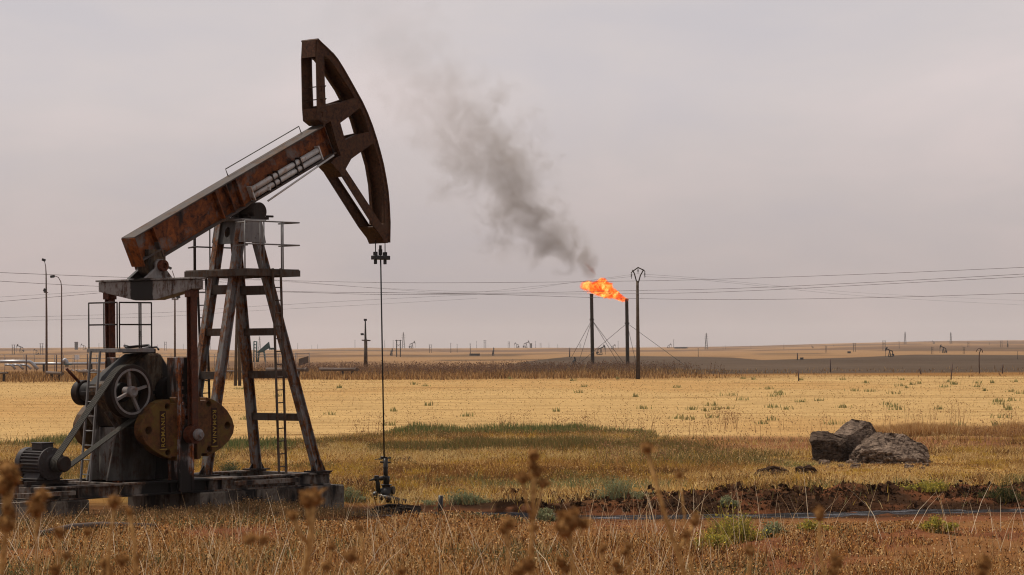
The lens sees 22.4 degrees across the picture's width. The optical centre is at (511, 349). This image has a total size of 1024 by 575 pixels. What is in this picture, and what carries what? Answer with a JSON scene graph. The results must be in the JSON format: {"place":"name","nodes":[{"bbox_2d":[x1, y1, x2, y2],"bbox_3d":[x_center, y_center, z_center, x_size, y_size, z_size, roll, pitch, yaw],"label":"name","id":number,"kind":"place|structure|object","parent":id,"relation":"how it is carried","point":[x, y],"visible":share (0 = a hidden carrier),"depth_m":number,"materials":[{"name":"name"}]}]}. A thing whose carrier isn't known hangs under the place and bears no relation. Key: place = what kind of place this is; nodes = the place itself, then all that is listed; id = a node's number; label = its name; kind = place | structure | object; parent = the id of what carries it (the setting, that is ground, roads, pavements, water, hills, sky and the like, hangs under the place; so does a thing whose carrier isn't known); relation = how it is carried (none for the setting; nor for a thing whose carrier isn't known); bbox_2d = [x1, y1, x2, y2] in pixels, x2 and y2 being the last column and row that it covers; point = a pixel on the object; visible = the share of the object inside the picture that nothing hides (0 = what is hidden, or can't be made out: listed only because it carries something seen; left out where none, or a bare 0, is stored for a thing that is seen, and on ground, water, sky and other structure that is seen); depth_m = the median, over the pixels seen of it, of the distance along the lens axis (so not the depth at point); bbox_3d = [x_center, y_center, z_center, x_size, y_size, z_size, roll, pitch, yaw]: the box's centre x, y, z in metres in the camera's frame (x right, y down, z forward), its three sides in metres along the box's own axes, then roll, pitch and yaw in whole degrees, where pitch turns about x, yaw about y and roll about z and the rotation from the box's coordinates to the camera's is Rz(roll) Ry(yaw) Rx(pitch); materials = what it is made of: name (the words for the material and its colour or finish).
{"place":"outdoors","nodes":[
{"label":"outdoors","id":0,"kind":"place"},
{"bbox_2d":[1,294,476,317],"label":"power line","id":1,"kind":"object","parent":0,"point":[251,306],"visible":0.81,"depth_m":375.94,"materials":[{"name":"metal"}]},
{"bbox_2d":[24,298,476,320],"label":"power line","id":2,"kind":"object","parent":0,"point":[257,310],"visible":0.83,"depth_m":380.59,"materials":[{"name":"metal"}]},
{"bbox_2d":[0,340,1023,574],"bbox_3d":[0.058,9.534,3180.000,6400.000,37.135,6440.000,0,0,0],"label":"ground","id":3,"kind":"structure","parent":0,"point":[910,357],"depth_m":167.14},
{"bbox_2d":[0,372,8,381],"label":"pipeline","id":4,"kind":"object","parent":3,"relation":"on","point":[3,374],"visible":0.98,"depth_m":306.50,"materials":[{"name":"metal"}]},
{"bbox_2d":[0,458,21,574],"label":"dried thistle","id":5,"kind":"object","parent":3,"relation":"on","point":[10,478],"visible":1,"depth_m":4.79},
{"bbox_2d":[0,360,38,370],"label":"pipeline","id":6,"kind":"object","parent":3,"relation":"on","point":[33,364],"visible":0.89,"depth_m":399.78,"materials":[{"name":"silver metal"}]},
{"bbox_2d":[22,485,53,574],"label":"dried thistle","id":7,"kind":"object","parent":3,"relation":"on","point":[36,509],"visible":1,"depth_m":4.90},
{"bbox_2d":[0,429,80,448],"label":"green reeds","id":8,"kind":"object","parent":3,"relation":"on","point":[57,441],"visible":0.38,"depth_m":97.57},
{"bbox_2d":[0,497,88,520],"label":"foundation block","id":9,"kind":"structure","parent":3,"relation":"on","point":[68,506],"depth_m":54.18,"materials":[{"name":"concrete"}]},
{"bbox_2d":[42,258,47,376],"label":"lamp mast","id":10,"kind":"object","parent":3,"relation":"on","point":[46,333],"visible":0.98,"depth_m":329.94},
{"bbox_2d":[45,371,63,380],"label":"pipeline","id":11,"kind":"object","parent":3,"relation":"on","point":[51,373],"visible":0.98,"depth_m":313.00,"materials":[{"name":"metal"}]},
{"bbox_2d":[50,275,62,375],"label":"lamp mast","id":12,"kind":"object","parent":3,"relation":"on","point":[52,276],"visible":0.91,"depth_m":329.91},
{"bbox_2d":[0,355,119,370],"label":"pipe fence","id":13,"kind":"object","parent":3,"relation":"on","point":[4,358],"visible":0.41,"depth_m":417.97,"materials":[{"name":"metal"}]},
{"bbox_2d":[48,522,74,574],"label":"dried thistle","id":14,"kind":"object","parent":3,"relation":"on","point":[59,532],"visible":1,"depth_m":5.20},
{"bbox_2d":[62,358,71,366],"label":"pipe dome","id":15,"kind":"structure","parent":3,"relation":"on","point":[65,362],"depth_m":403.73,"materials":[{"name":"silver metal"}]},
{"bbox_2d":[34,362,104,371],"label":"pipeline","id":16,"kind":"object","parent":3,"relation":"on","point":[72,363],"visible":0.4,"depth_m":413.82,"materials":[{"name":"silver metal"}]},
{"bbox_2d":[81,528,92,574],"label":"dried thistle","id":17,"kind":"object","parent":3,"relation":"on","point":[87,531],"visible":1,"depth_m":5.30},
{"bbox_2d":[78,370,96,375],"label":"pipeline","id":18,"kind":"object","parent":3,"relation":"on","point":[83,371],"visible":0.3,"depth_m":329.68,"materials":[{"name":"metal"}]},
{"bbox_2d":[38,522,156,536],"bbox_3d":[-8.423,3.548,51.238,0.896,0.230,3.040,0,0,41],"label":"fallen pipe","id":19,"kind":"object","parent":3,"relation":"on","point":[79,525],"visible":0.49,"depth_m":51.53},
{"bbox_2d":[98,556,114,574],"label":"dried thistle","id":20,"kind":"object","parent":3,"relation":"on","point":[103,563],"visible":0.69,"depth_m":5.22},
{"bbox_2d":[104,493,122,574],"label":"dried thistle","id":21,"kind":"object","parent":3,"relation":"on","point":[113,502],"visible":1,"depth_m":5.10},
{"bbox_2d":[112,551,130,574],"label":"dried thistle","id":22,"kind":"object","parent":3,"relation":"on","point":[122,559],"visible":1,"depth_m":5.33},
{"bbox_2d":[124,506,142,574],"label":"dried thistle","id":23,"kind":"object","parent":3,"relation":"on","point":[129,513],"visible":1,"depth_m":5.40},
{"bbox_2d":[168,266,180,356],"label":"lamp mast","id":24,"kind":"object","parent":3,"relation":"on","point":[177,297],"visible":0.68,"depth_m":329.91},
{"bbox_2d":[128,489,255,512],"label":"foundation block","id":25,"kind":"structure","parent":3,"relation":"on","point":[186,500],"depth_m":57.49,"materials":[{"name":"concrete"}]},
{"bbox_2d":[0,38,390,507],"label":"pumpjack","id":26,"kind":"object","parent":25,"relation":"on","point":[148,421],"visible":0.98,"depth_m":58.29,"materials":[{"name":"paint"}]},
{"bbox_2d":[1,494,400,535],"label":"base frame","id":27,"kind":"object","parent":3,"relation":"on","point":[276,509],"visible":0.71,"depth_m":55.49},
{"bbox_2d":[162,354,281,367],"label":"pipe fence","id":28,"kind":"object","parent":3,"relation":"on","point":[254,356],"visible":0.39,"depth_m":417.96,"materials":[{"name":"metal"}]},
{"bbox_2d":[218,460,244,470],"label":"shrub","id":29,"kind":"object","parent":3,"relation":"on","point":[227,467],"visible":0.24,"depth_m":74.86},
{"bbox_2d":[234,278,250,385],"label":"utility pole","id":30,"kind":"object","parent":3,"relation":"on","point":[237,350],"visible":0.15,"depth_m":266.85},
{"bbox_2d":[0,280,227,301],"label":"power line","id":31,"kind":"object","parent":30,"relation":"attached to","point":[57,296],"visible":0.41,"depth_m":212.93,"materials":[{"name":"metal"}]},
{"bbox_2d":[259,277,622,292],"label":"power line","id":32,"kind":"object","parent":30,"relation":"attached to","point":[441,292],"visible":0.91,"depth_m":296.93,"materials":[{"name":"metal"}]},
{"bbox_2d":[257,274,632,291],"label":"power line","id":33,"kind":"object","parent":30,"relation":"attached to","point":[462,291],"visible":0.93,"depth_m":300.69,"materials":[{"name":"metal"}]},
{"bbox_2d":[0,267,1023,282],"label":"power line","id":34,"kind":"object","parent":30,"relation":"attached to","point":[585,281],"visible":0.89,"depth_m":244.29,"materials":[{"name":"metal"}]},
{"bbox_2d":[240,531,271,574],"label":"dried thistle","id":35,"kind":"object","parent":3,"relation":"on","point":[249,539],"visible":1,"depth_m":4.76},
{"bbox_2d":[253,341,273,361],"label":"pumping unit","id":36,"kind":"object","parent":3,"relation":"on","point":[264,348],"visible":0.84,"depth_m":619.98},
{"bbox_2d":[219,433,317,452],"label":"green reeds","id":37,"kind":"object","parent":3,"relation":"on","point":[233,442],"visible":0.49,"depth_m":93.82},
{"bbox_2d":[255,487,300,506],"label":"foundation block","id":38,"kind":"structure","parent":3,"relation":"on","point":[291,494],"depth_m":58.57,"materials":[{"name":"concrete"}]},
{"bbox_2d":[265,367,308,375],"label":"pipeline","id":39,"kind":"object","parent":3,"relation":"on","point":[305,369],"visible":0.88,"depth_m":337.57,"materials":[{"name":"metal"}]},
{"bbox_2d":[295,352,309,365],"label":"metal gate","id":40,"kind":"structure","parent":3,"relation":"on","point":[303,360],"depth_m":410.00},
{"bbox_2d":[285,486,327,574],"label":"dried thistle","id":41,"kind":"object","parent":3,"relation":"on","point":[311,499],"visible":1,"depth_m":4.90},
{"bbox_2d":[300,484,343,511],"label":"foundation block","id":42,"kind":"structure","parent":3,"relation":"on","point":[332,494],"depth_m":59.65,"materials":[{"name":"concrete"}]},
{"bbox_2d":[321,540,338,574],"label":"dried thistle","id":43,"kind":"object","parent":3,"relation":"on","point":[325,566],"visible":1,"depth_m":5.66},
{"bbox_2d":[319,367,358,376],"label":"pipeline","id":44,"kind":"object","parent":3,"relation":"on","point":[342,370],"visible":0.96,"depth_m":343.85,"materials":[{"name":"metal"}]},
{"bbox_2d":[341,545,361,574],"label":"dried thistle","id":45,"kind":"object","parent":3,"relation":"on","point":[351,557],"visible":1,"depth_m":4.65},
{"bbox_2d":[341,479,367,485],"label":"shrub","id":46,"kind":"object","parent":3,"relation":"on","point":[352,482],"visible":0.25,"depth_m":68.11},
{"bbox_2d":[344,486,368,501],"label":"shrub","id":47,"kind":"object","parent":3,"relation":"on","point":[348,493],"visible":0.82,"depth_m":62.41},
{"bbox_2d":[354,523,363,574],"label":"dried thistle","id":48,"kind":"object","parent":3,"relation":"on","point":[359,528],"visible":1,"depth_m":5.04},
{"bbox_2d":[361,319,370,366],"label":"transformer pole","id":49,"kind":"object","parent":3,"relation":"on","point":[365,340],"visible":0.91,"depth_m":429.80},
{"bbox_2d":[369,456,411,503],"bbox_3d":[-2.873,3.274,62.720,1.198,1.357,0.404,0,0,29],"label":"wellhead","id":50,"kind":"object","parent":3,"relation":"on","point":[386,489],"visible":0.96,"depth_m":62.81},
{"bbox_2d":[368,503,421,513],"bbox_3d":[-2.633,3.788,59.893,1.758,0.451,1.189,0,0,0],"label":"earth heap","id":51,"kind":"object","parent":3,"relation":"on","point":[401,508],"visible":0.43,"depth_m":59.65,"materials":[{"name":"soil"}]},
{"bbox_2d":[395,340,401,356],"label":"distant frame pole","id":52,"kind":"object","parent":3,"relation":"on","point":[396,347],"visible":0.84,"depth_m":1150.09,"materials":[{"name":"metal"}]},
{"bbox_2d":[394,564,411,574],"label":"dried thistle","id":53,"kind":"object","parent":3,"relation":"on","point":[402,569],"visible":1,"depth_m":6.17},
{"bbox_2d":[438,495,442,512],"bbox_3d":[-1.656,3.644,59.792,0.120,0.524,0.109,0,0,22],"label":"pipe stub","id":54,"kind":"object","parent":3,"relation":"on","point":[440,499],"visible":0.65,"depth_m":59.75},
{"bbox_2d":[416,486,502,504],"bbox_3d":[-1.266,3.449,61.059,2.162,0.444,1.061,0,0,-29],"label":"shrub","id":55,"kind":"object","parent":3,"relation":"on","point":[464,498],"visible":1,"depth_m":61.02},
{"bbox_2d":[469,353,479,355],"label":"hut","id":56,"kind":"object","parent":3,"relation":"on","point":[474,354],"visible":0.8,"depth_m":1308.60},
{"bbox_2d":[229,359,724,374],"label":"thistle belt","id":57,"kind":"object","parent":3,"relation":"on","point":[492,367],"visible":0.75,"depth_m":380.97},
{"bbox_2d":[496,513,515,574],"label":"dried thistle","id":58,"kind":"object","parent":3,"relation":"on","point":[507,525],"visible":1,"depth_m":5.22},
{"bbox_2d":[0,472,1023,574],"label":"straw stalks","id":59,"kind":"object","parent":3,"relation":"on","point":[433,544],"visible":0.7,"depth_m":42.16,"materials":[{"name":"plant"}]},
{"bbox_2d":[0,508,1023,574],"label":"dry weeds","id":60,"kind":"object","parent":3,"relation":"on","point":[264,567],"visible":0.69,"depth_m":43.60,"materials":[{"name":"plant"}]},
{"bbox_2d":[0,374,1023,441],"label":"stubble","id":61,"kind":"object","parent":3,"relation":"on","point":[577,398],"visible":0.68,"depth_m":187.05,"materials":[{"name":"plant"}]},
{"bbox_2d":[0,364,1023,382],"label":"brown weed belt","id":62,"kind":"object","parent":3,"relation":"on","point":[34,375],"visible":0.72,"depth_m":327.44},
{"bbox_2d":[384,420,661,436],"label":"green reeds","id":63,"kind":"object","parent":3,"relation":"on","point":[501,427],"visible":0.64,"depth_m":111.19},
{"bbox_2d":[509,554,538,574],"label":"dried thistle","id":64,"kind":"object","parent":3,"relation":"on","point":[526,565],"visible":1,"depth_m":4.73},
{"bbox_2d":[524,522,539,574],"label":"dried thistle","id":65,"kind":"object","parent":3,"relation":"on","point":[535,530],"visible":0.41,"depth_m":5.78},
{"bbox_2d":[512,446,552,574],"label":"dried thistle","id":66,"kind":"object","parent":3,"relation":"on","point":[533,467],"visible":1,"depth_m":5.40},
{"bbox_2d":[354,433,723,453],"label":"olive reeds","id":67,"kind":"object","parent":3,"relation":"on","point":[469,443],"visible":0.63,"depth_m":92.15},
{"bbox_2d":[530,506,557,521],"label":"shrub","id":68,"kind":"object","parent":3,"relation":"on","point":[550,516],"visible":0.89,"depth_m":55.41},
{"bbox_2d":[553,553,571,574],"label":"dried thistle","id":69,"kind":"object","parent":3,"relation":"on","point":[561,562],"visible":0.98,"depth_m":5.95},
{"bbox_2d":[551,505,593,574],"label":"dried thistle","id":70,"kind":"object","parent":3,"relation":"on","point":[569,522],"visible":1,"depth_m":4.59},
{"bbox_2d":[571,294,622,364],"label":"flare stack","id":71,"kind":"object","parent":3,"relation":"on","point":[591,324],"visible":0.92,"depth_m":454.74,"materials":[{"name":"metal"}]},
{"bbox_2d":[596,344,605,354],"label":"distant pumpjack","id":72,"kind":"object","parent":3,"relation":"on","point":[597,352],"visible":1,"depth_m":1317.77,"materials":[{"name":"metal"}]},
{"bbox_2d":[597,541,609,574],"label":"dried thistle","id":73,"kind":"object","parent":3,"relation":"on","point":[602,549],"visible":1,"depth_m":5.24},
{"bbox_2d":[610,558,627,574],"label":"dried thistle","id":74,"kind":"object","parent":3,"relation":"on","point":[620,569],"visible":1,"depth_m":5.93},
{"bbox_2d":[585,474,654,499],"bbox_3d":[2.459,3.272,61.478,1.850,0.663,1.332,0,0,0],"label":"shrub","id":75,"kind":"object","parent":3,"relation":"on","point":[617,490],"visible":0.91,"depth_m":61.34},
{"bbox_2d":[620,540,634,574],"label":"dried thistle","id":76,"kind":"object","parent":3,"relation":"on","point":[625,551],"visible":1,"depth_m":5.75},
{"bbox_2d":[234,376,1023,426],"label":"green tufts","id":77,"kind":"object","parent":3,"relation":"on","point":[771,418],"visible":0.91,"depth_m":159.85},
{"bbox_2d":[580,299,683,366],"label":"flare stack","id":78,"kind":"object","parent":3,"relation":"on","point":[627,333],"visible":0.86,"depth_m":454.73,"materials":[{"name":"metal"}]},
{"bbox_2d":[631,267,644,378],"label":"utility pole","id":79,"kind":"object","parent":3,"relation":"on","point":[637,340],"visible":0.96,"depth_m":302.27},
{"bbox_2d":[3,274,1018,292],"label":"power line","id":80,"kind":"object","parent":79,"relation":"attached to","point":[595,291],"visible":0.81,"depth_m":238.22,"materials":[{"name":"metal"}]},
{"bbox_2d":[199,277,1012,294],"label":"power line","id":81,"kind":"object","parent":79,"relation":"attached to","point":[641,293],"visible":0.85,"depth_m":254.72,"materials":[{"name":"metal"}]},
{"bbox_2d":[645,276,1013,304],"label":"power line","id":82,"kind":"object","parent":79,"relation":"attached to","point":[812,291],"visible":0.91,"depth_m":402.30,"materials":[{"name":"metal"}]},
{"bbox_2d":[647,274,1023,300],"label":"power line","id":83,"kind":"object","parent":79,"relation":"attached to","point":[818,289],"visible":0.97,"depth_m":414.78,"materials":[{"name":"metal"}]},
{"bbox_2d":[639,441,703,574],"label":"dried thistle","id":84,"kind":"object","parent":3,"relation":"on","point":[648,448],"visible":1,"depth_m":5.20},
{"bbox_2d":[675,470,693,574],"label":"dried thistle","id":85,"kind":"object","parent":3,"relation":"on","point":[679,474],"visible":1,"depth_m":5.90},
{"bbox_2d":[346,508,1023,519],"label":"oil stream","id":86,"kind":"structure","parent":3,"relation":"on","point":[833,514],"depth_m":58.49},
{"bbox_2d":[352,397,1023,466],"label":"seed weeds","id":87,"kind":"object","parent":3,"relation":"on","point":[749,446],"visible":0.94,"depth_m":103.83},
{"bbox_2d":[689,531,735,551],"bbox_3d":[3.366,3.224,43.528,0.853,0.338,1.014,0,0,0],"label":"shrub","id":88,"kind":"object","parent":3,"relation":"on","point":[714,537],"visible":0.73,"depth_m":43.32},
{"bbox_2d":[720,494,741,506],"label":"shrub","id":89,"kind":"object","parent":3,"relation":"on","point":[727,499],"visible":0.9,"depth_m":59.34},
{"bbox_2d":[692,501,774,544],"bbox_3d":[3.901,3.040,45.392,1.521,0.780,1.378,0,0,25],"label":"shrub","id":90,"kind":"object","parent":3,"relation":"on","point":[729,526],"visible":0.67,"depth_m":45.32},
{"bbox_2d":[742,543,755,574],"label":"dried thistle","id":91,"kind":"object","parent":3,"relation":"on","point":[749,550],"visible":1,"depth_m":5.20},
{"bbox_2d":[484,479,1023,513],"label":"mud clods","id":92,"kind":"object","parent":3,"relation":"on","point":[787,489],"visible":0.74,"depth_m":60.90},
{"bbox_2d":[754,466,791,476],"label":"earth heap","id":93,"kind":"object","parent":3,"relation":"on","point":[774,469],"visible":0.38,"depth_m":71.99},
{"bbox_2d":[759,519,791,537],"bbox_3d":[4.678,3.191,45.871,0.550,0.348,0.622,0,0,12],"label":"shrub","id":94,"kind":"object","parent":3,"relation":"on","point":[776,530],"visible":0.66,"depth_m":45.78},
{"bbox_2d":[795,465,817,474],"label":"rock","id":95,"kind":"object","parent":3,"relation":"on","point":[808,467],"visible":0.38,"depth_m":73.38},
{"bbox_2d":[796,518,836,531],"bbox_3d":[5.403,3.157,46.327,0.889,0.283,0.601,0,0,-25],"label":"shrub","id":96,"kind":"object","parent":3,"relation":"on","point":[808,525],"visible":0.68,"depth_m":46.24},
{"bbox_2d":[811,504,826,574],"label":"dried thistle","id":97,"kind":"object","parent":3,"relation":"on","point":[818,511],"visible":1,"depth_m":5.30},
{"bbox_2d":[818,460,829,464],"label":"loose stone","id":98,"kind":"object","parent":3,"relation":"on","point":[825,461],"visible":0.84,"depth_m":78.89,"materials":[{"name":"stone"}]},
{"bbox_2d":[809,431,853,462],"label":"boulder","id":99,"kind":"object","parent":3,"relation":"on","point":[827,445],"visible":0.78,"depth_m":80.78,"materials":[{"name":"stone"}]},
{"bbox_2d":[826,550,844,574],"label":"dried thistle","id":100,"kind":"object","parent":3,"relation":"on","point":[835,560],"visible":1,"depth_m":5.09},
{"bbox_2d":[834,419,875,448],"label":"boulder","id":101,"kind":"object","parent":3,"relation":"on","point":[855,432],"visible":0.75,"depth_m":82.09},
{"bbox_2d":[850,464,860,467],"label":"loose stone","id":102,"kind":"object","parent":3,"relation":"on","point":[854,465],"visible":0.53,"depth_m":76.93,"materials":[{"name":"stone"}]},
{"bbox_2d":[848,432,930,464],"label":"boulder","id":103,"kind":"object","parent":3,"relation":"on","point":[883,448],"visible":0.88,"depth_m":80.56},
{"bbox_2d":[885,347,893,356],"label":"distant pumpjack","id":104,"kind":"object","parent":3,"relation":"on","point":[889,352],"visible":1,"depth_m":840.95,"materials":[{"name":"metal"}]},
{"bbox_2d":[904,464,913,468],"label":"loose stone","id":105,"kind":"object","parent":3,"relation":"on","point":[908,465],"visible":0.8,"depth_m":75.16,"materials":[{"name":"stone"}]},
{"bbox_2d":[897,477,954,491],"bbox_3d":[9.949,3.250,62.342,1.428,0.352,1.433,0,0,44],"label":"shrub","id":106,"kind":"object","parent":3,"relation":"on","point":[932,487],"visible":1,"depth_m":62.17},
{"bbox_2d":[919,514,958,532],"bbox_3d":[7.634,3.116,46.355,0.889,0.315,0.553,0,0,-18],"label":"shrub","id":107,"kind":"object","parent":3,"relation":"on","point":[935,522],"visible":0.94,"depth_m":46.25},
{"bbox_2d":[873,419,1023,436],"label":"russet weeds","id":108,"kind":"object","parent":3,"relation":"on","point":[921,428],"visible":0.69,"depth_m":103.48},
{"bbox_2d":[976,348,982,373],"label":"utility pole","id":109,"kind":"object","parent":3,"relation":"on","point":[979,358],"visible":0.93,"depth_m":337.97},
{"bbox_2d":[973,553,994,574],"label":"dried thistle","id":110,"kind":"object","parent":3,"relation":"on","point":[984,565],"visible":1,"depth_m":4.79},
{"bbox_2d":[972,482,1023,501],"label":"shrub","id":111,"kind":"object","parent":3,"relation":"on","point":[1004,495],"visible":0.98,"depth_m":60.80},
{"bbox_2d":[0,425,1023,511],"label":"yellow grass","id":112,"kind":"structure","parent":0,"point":[419,473],"depth_m":77.65,"materials":[{"name":"plant"}]},
{"bbox_2d":[0,0,1023,349],"label":"sky","id":113,"kind":"structure","parent":0,"point":[536,143],"materials":[{"name":"grey"}]},
{"bbox_2d":[382,292,1021,299],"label":"power line","id":114,"kind":"object","parent":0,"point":[714,299],"visible":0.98,"depth_m":252.74,"materials":[{"name":"metal"}]}
]}

